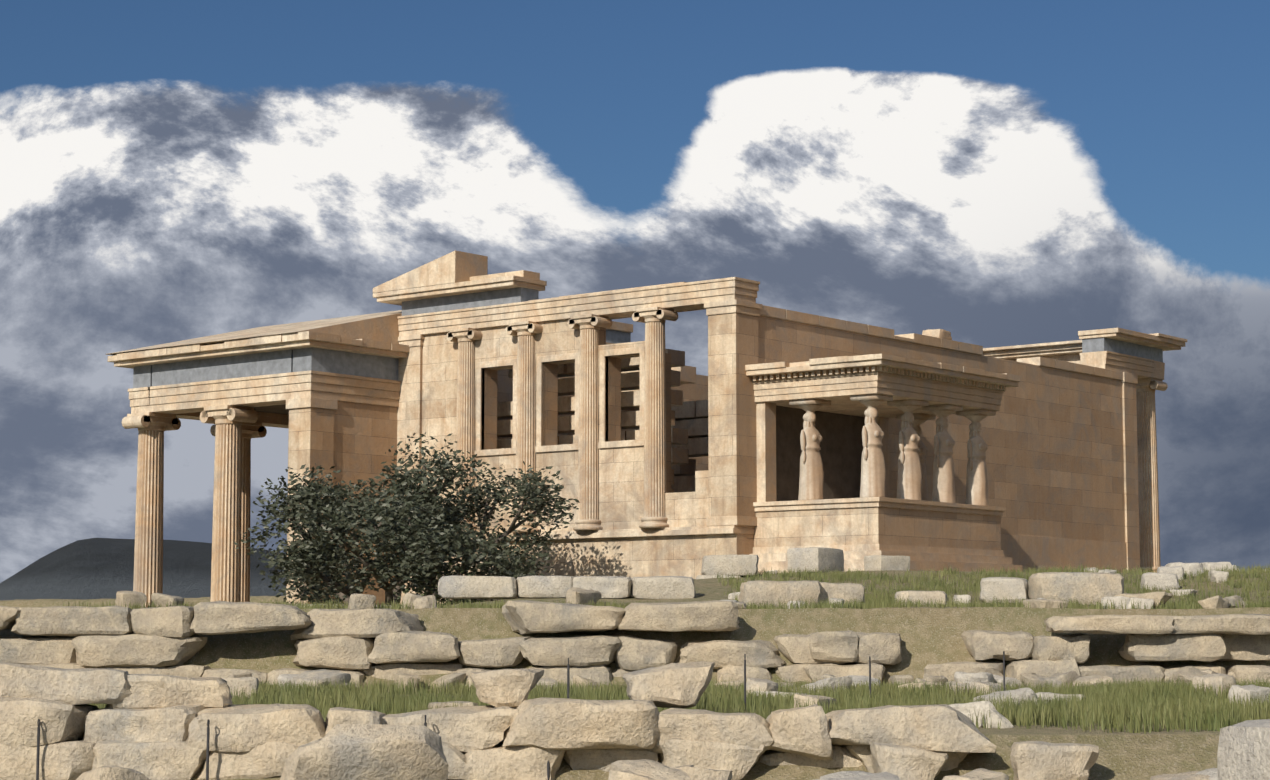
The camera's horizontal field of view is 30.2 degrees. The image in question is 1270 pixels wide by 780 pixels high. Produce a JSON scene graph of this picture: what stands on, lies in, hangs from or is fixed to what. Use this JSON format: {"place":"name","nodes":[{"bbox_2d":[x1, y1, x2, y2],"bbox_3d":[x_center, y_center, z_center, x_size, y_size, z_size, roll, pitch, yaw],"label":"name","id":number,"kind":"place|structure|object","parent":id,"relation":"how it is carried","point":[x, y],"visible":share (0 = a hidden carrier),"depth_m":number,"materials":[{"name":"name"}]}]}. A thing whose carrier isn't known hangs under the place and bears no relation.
{"place":"outdoors","nodes":[
{"label":"outdoors","id":0,"kind":"place"},
{"bbox_2d":[0,538,286,600],"bbox_3d":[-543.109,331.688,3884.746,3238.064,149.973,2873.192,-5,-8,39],"label":"distant hill","id":1,"kind":"structure","parent":0,"point":[94,568],"depth_m":3263.02,"materials":[{"name":"grey"}]},
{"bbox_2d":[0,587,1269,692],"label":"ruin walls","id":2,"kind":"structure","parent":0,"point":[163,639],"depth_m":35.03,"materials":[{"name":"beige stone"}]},
{"bbox_2d":[0,570,1269,779],"bbox_3d":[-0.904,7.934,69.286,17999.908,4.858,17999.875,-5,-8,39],"label":"ground","id":3,"kind":"structure","parent":0,"point":[928,636],"depth_m":35.72,"materials":[{"name":"brown soil"}]},
{"bbox_2d":[234,432,579,604],"bbox_3d":[-5.287,4.395,55.321,7.941,6.926,9.598,0,-6,2],"label":"olive tree","id":4,"kind":"object","parent":3,"relation":"on","point":[441,522],"depth_m":53.88,"materials":[{"name":"green plant"}]},
{"bbox_2d":[391,563,475,605],"bbox_3d":[-4.053,5.660,52.709,2.906,3.729,3.481,-5,-8,39],"label":"shrub","id":5,"kind":"object","parent":3,"relation":"on","point":[425,593],"depth_m":52.66,"materials":[{"name":"green plant"}]},
{"bbox_2d":[36,651,1004,779],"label":"stakes","id":6,"kind":"object","parent":3,"relation":"on","point":[208,737],"visible":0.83,"depth_m":19.57,"materials":[{"name":"metal"}]},
{"bbox_2d":[0,572,1235,779],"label":"limestone ruin walls","id":7,"kind":"structure","parent":3,"relation":"on","point":[146,726],"depth_m":19.57,"materials":[{"name":"beige stone"}]},
{"bbox_2d":[106,250,1186,607],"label":"erechtheion column trim","id":8,"kind":"structure","parent":3,"relation":"on","point":[230,412],"depth_m":61.41,"materials":[{"name":"beige stone"}]},
{"bbox_2d":[254,404,864,500],"bbox_3d":[-1.966,1.640,62.233,20.800,3.279,8.700,-5,-8,39],"label":"dark porch interior","id":9,"kind":"object","parent":8,"relation":"part of","point":[841,446],"visible":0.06,"depth_m":59.28,"materials":[{"name":"stone"}]},
{"bbox_2d":[789,394,995,505],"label":"caryatids","id":10,"kind":"object","parent":8,"relation":"on","point":[912,478],"visible":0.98,"depth_m":56.24,"materials":[{"name":"beige stone"}]},
{"bbox_2d":[922,329,951,339],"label":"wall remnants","id":11,"kind":"object","parent":8,"relation":"on","point":[941,333],"depth_m":64.17,"materials":[{"name":"stone"}]},
{"bbox_2d":[291,547,1028,607],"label":"stone blocks","id":12,"kind":"object","parent":3,"relation":"on","point":[556,586],"visible":0.33,"depth_m":43.79,"materials":[{"name":"grey stone"}]},
{"bbox_2d":[278,562,1269,779],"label":"rocks","id":13,"kind":"object","parent":3,"relation":"on","point":[1243,753],"visible":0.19,"depth_m":26.29,"materials":[{"name":"beige stone"}]},
{"bbox_2d":[0,0,1269,582],"label":"sky","id":14,"kind":"structure","parent":0,"point":[985,173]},
{"bbox_2d":[41,562,1269,779],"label":"grass","id":15,"kind":"structure","parent":0,"point":[1135,706],"depth_m":29.17,"materials":[{"name":"green plant"}]},
{"bbox_2d":[286,270,1139,605],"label":"erechtheion walls","id":16,"kind":"structure","parent":0,"point":[1062,454],"depth_m":61.17,"materials":[{"name":"beige stone"}]},
{"bbox_2d":[133,287,1162,387],"bbox_3d":[1.358,-0.657,69.884,18.390,2.170,26.000,-5,-8,39],"label":"frieze","id":17,"kind":"object","parent":16,"relation":"attached to","point":[305,359],"visible":0.4,"depth_m":62.83,"materials":[{"name":"grey stone"}]}
]}

